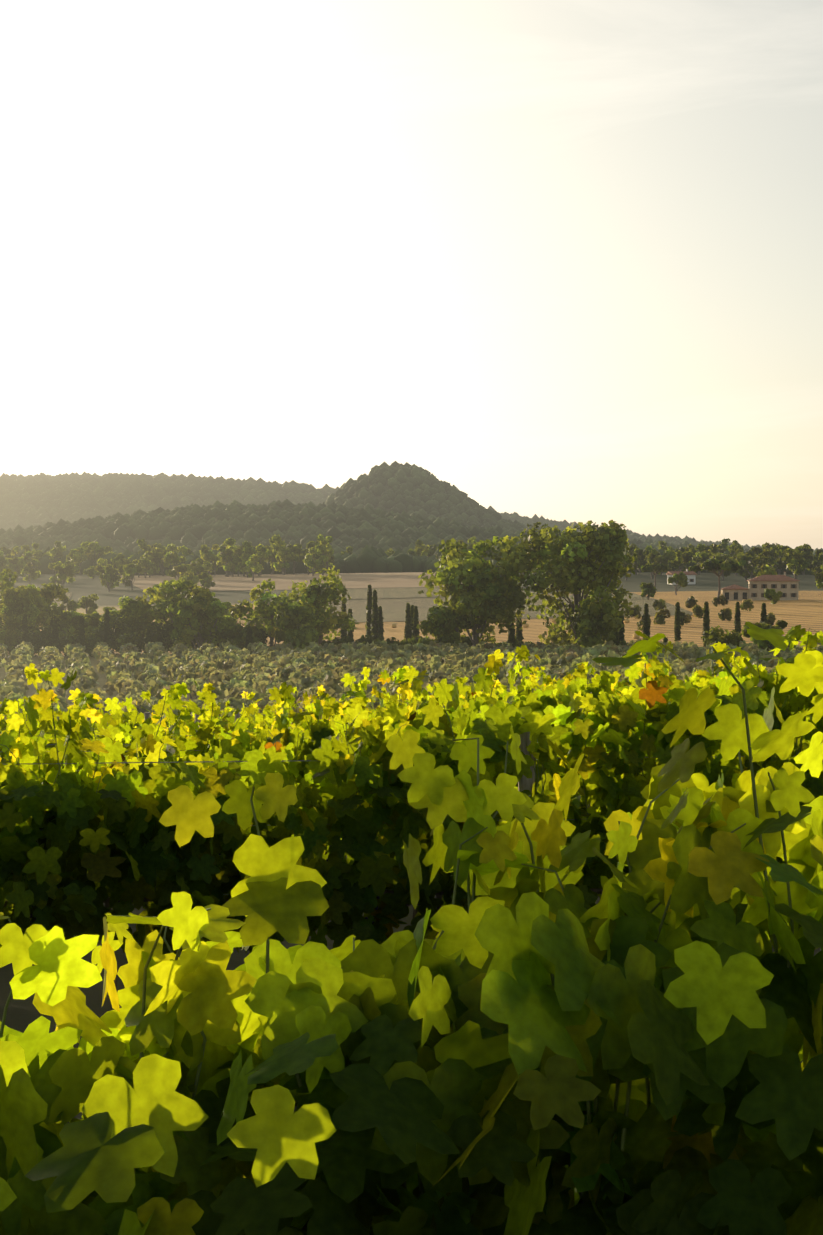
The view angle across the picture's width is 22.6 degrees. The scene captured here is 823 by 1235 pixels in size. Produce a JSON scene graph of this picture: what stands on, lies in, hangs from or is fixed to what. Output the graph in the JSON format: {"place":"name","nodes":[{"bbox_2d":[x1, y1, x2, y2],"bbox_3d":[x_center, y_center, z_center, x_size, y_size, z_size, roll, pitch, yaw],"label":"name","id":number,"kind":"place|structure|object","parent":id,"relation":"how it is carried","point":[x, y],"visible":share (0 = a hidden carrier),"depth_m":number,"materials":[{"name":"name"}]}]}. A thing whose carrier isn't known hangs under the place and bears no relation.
{"place":"outdoors","nodes":[
{"label":"outdoors","id":0,"kind":"place"},
{"bbox_2d":[0,593,71,606],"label":"vineyard strip","id":1,"kind":"object","parent":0,"point":[60,602],"visible":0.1,"depth_m":878.20,"materials":[{"name":"brown soil"}]},
{"bbox_2d":[2,619,167,654],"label":"hay field","id":2,"kind":"structure","parent":0,"point":[62,652],"depth_m":482.94,"materials":[{"name":"beige plant"}]},
{"bbox_2d":[36,474,448,545],"bbox_3d":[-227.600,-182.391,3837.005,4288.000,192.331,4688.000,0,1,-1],"label":"hills","id":3,"kind":"structure","parent":0,"point":[376,496],"depth_m":2666.46,"materials":[{"name":"green plant"}]},
{"bbox_2d":[0,461,822,574],"bbox_3d":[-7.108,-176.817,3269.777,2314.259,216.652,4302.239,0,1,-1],"label":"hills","id":4,"kind":"structure","parent":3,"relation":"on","point":[114,511],"depth_m":2138.85,"materials":[{"name":"green plant"}]},
{"bbox_2d":[0,656,507,720],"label":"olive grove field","id":5,"kind":"structure","parent":0,"point":[101,681],"depth_m":351.61,"materials":[{"name":"green plant"}]},
{"bbox_2d":[0,639,822,719],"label":"rows","id":6,"kind":"object","parent":5,"relation":"on","point":[261,669],"visible":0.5,"depth_m":343.34,"materials":[{"name":"green plant"}]},
{"bbox_2d":[121,572,442,590],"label":"ploughed field","id":7,"kind":"structure","parent":0,"point":[348,580],"depth_m":1040.77,"materials":[{"name":"brown soil"}]},
{"bbox_2d":[0,506,822,1122],"bbox_3d":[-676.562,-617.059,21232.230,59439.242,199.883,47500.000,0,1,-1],"label":"ground","id":8,"kind":"structure","parent":0,"point":[22,1014],"depth_m":859.59,"materials":[{"name":"brown soil"}]},
{"bbox_2d":[0,696,376,731],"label":"grapevine row","id":9,"kind":"object","parent":8,"relation":"on","point":[246,718],"depth_m":30.82,"materials":[{"name":"green plant"}]},
{"bbox_2d":[16,691,424,722],"bbox_3d":[-4.189,2.567,37.684,33.250,2.491,1.424,0,2,-15],"label":"grapevine row","id":10,"kind":"object","parent":8,"relation":"on","point":[300,710],"depth_m":38.12,"materials":[{"name":"green plant"}]},
{"bbox_2d":[6,697,464,729],"bbox_3d":[-3.715,2.384,32.999,29.526,2.541,1.348,0,2,-15],"label":"grapevine row","id":11,"kind":"object","parent":8,"relation":"on","point":[166,722],"depth_m":32.83,"materials":[{"name":"green plant"}]},
{"bbox_2d":[7,673,467,737],"bbox_3d":[-2.795,1.902,23.642,22.053,2.498,1.360,0,1,-15],"label":"grapevine row","id":12,"kind":"object","parent":8,"relation":"on","point":[217,711],"visible":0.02,"depth_m":23.97,"materials":[{"name":"green plant"}]},
{"bbox_2d":[86,692,390,723],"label":"grapevine row","id":13,"kind":"object","parent":8,"relation":"on","point":[229,716],"depth_m":40.12,"materials":[{"name":"green plant"}]},
{"bbox_2d":[0,684,516,734],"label":"grapevine row","id":14,"kind":"object","parent":8,"relation":"on","point":[246,695],"depth_m":26.16,"materials":[{"name":"green plant"}]},
{"bbox_2d":[37,686,482,735],"bbox_3d":[-3.256,2.124,28.276,25.923,2.559,1.298,0,2,-15],"label":"grapevine row","id":15,"kind":"object","parent":8,"relation":"on","point":[232,719],"visible":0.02,"depth_m":28.57,"materials":[{"name":"green plant"}]},
{"bbox_2d":[123,698,463,726],"bbox_3d":[-3.966,2.485,35.306,31.324,2.592,1.333,0,2,-15],"label":"grapevine row","id":16,"kind":"object","parent":8,"relation":"on","point":[218,704],"depth_m":35.40,"materials":[{"name":"green plant"}]},
{"bbox_2d":[29,652,629,736],"bbox_3d":[-2.272,1.610,18.894,18.359,2.582,1.383,0,1,-14],"label":"grapevine row","id":17,"kind":"object","parent":8,"relation":"on","point":[524,687],"visible":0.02,"depth_m":19.56,"materials":[{"name":"green plant"}]},
{"bbox_2d":[0,641,718,905],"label":"grapevine row","id":18,"kind":"object","parent":8,"relation":"on","point":[117,718],"visible":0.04,"depth_m":16.52,"materials":[{"name":"green plant"}]},
{"bbox_2d":[0,665,776,740],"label":"grapevine row","id":19,"kind":"object","parent":8,"relation":"on","point":[321,693],"depth_m":21.56,"materials":[{"name":"green plant"}]},
{"bbox_2d":[0,520,796,656],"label":"trees","id":20,"kind":"object","parent":8,"relation":"on","point":[480,592],"visible":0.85,"depth_m":431.17,"materials":[{"name":"green plant"}]},
{"bbox_2d":[3,641,812,927],"bbox_3d":[-1.776,1.429,14.243,14.919,2.441,1.408,0,1,-15],"label":"grapevine row","id":21,"kind":"object","parent":8,"relation":"on","point":[581,671],"visible":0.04,"depth_m":14.81,"materials":[{"name":"green plant"}]},
{"bbox_2d":[0,622,822,1234],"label":"grapevine row","id":22,"kind":"object","parent":8,"relation":"on","point":[530,1046],"visible":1,"depth_m":2.67,"materials":[{"name":"green plant"}]},
{"bbox_2d":[0,625,822,954],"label":"grapevine row","id":23,"kind":"object","parent":8,"relation":"on","point":[108,835],"visible":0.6,"depth_m":9.58,"materials":[{"name":"green plant"}]},
{"bbox_2d":[0,645,822,995],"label":"grapevine row","id":24,"kind":"object","parent":8,"relation":"on","point":[202,741],"visible":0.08,"depth_m":11.97,"materials":[{"name":"green plant"}]},
{"bbox_2d":[0,534,822,628],"bbox_3d":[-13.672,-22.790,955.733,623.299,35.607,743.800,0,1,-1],"label":"trees","id":25,"kind":"object","parent":8,"relation":"on","point":[246,557],"visible":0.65,"depth_m":1100.85,"materials":[{"name":"green plant"}]},
{"bbox_2d":[337,587,541,599],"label":"field","id":26,"kind":"structure","parent":8,"relation":"on","point":[411,592],"depth_m":895.94,"materials":[{"name":"brown soil"}]},
{"bbox_2d":[323,593,692,621],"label":"field","id":27,"kind":"structure","parent":8,"relation":"on","point":[393,610],"depth_m":728.98,"materials":[{"name":"brown soil"}]},
{"bbox_2d":[666,569,696,584],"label":"white house","id":28,"kind":"structure","parent":8,"relation":"on","point":[691,576],"depth_m":929.83,"materials":[{"name":"paint"}]},
{"bbox_2d":[641,558,742,597],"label":"umbrella pines","id":29,"kind":"object","parent":8,"relation":"on","point":[714,565],"visible":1,"depth_m":701.84,"materials":[{"name":"green plant"}]},
{"bbox_2d":[721,572,799,600],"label":"farmhouse","id":30,"kind":"object","parent":8,"relation":"on","point":[787,586],"visible":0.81,"depth_m":723.16,"materials":[{"name":"paint"}]},
{"bbox_2d":[0,0,822,549],"label":"sky","id":31,"kind":"structure","parent":0,"point":[558,260],"materials":[{"name":"white"}]},
{"bbox_2d":[99,591,822,654],"bbox_3d":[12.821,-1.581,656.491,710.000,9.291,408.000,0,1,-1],"label":"hay field","id":32,"kind":"structure","parent":0,"point":[805,610],"depth_m":608.02,"materials":[{"name":"beige plant"}]}
]}

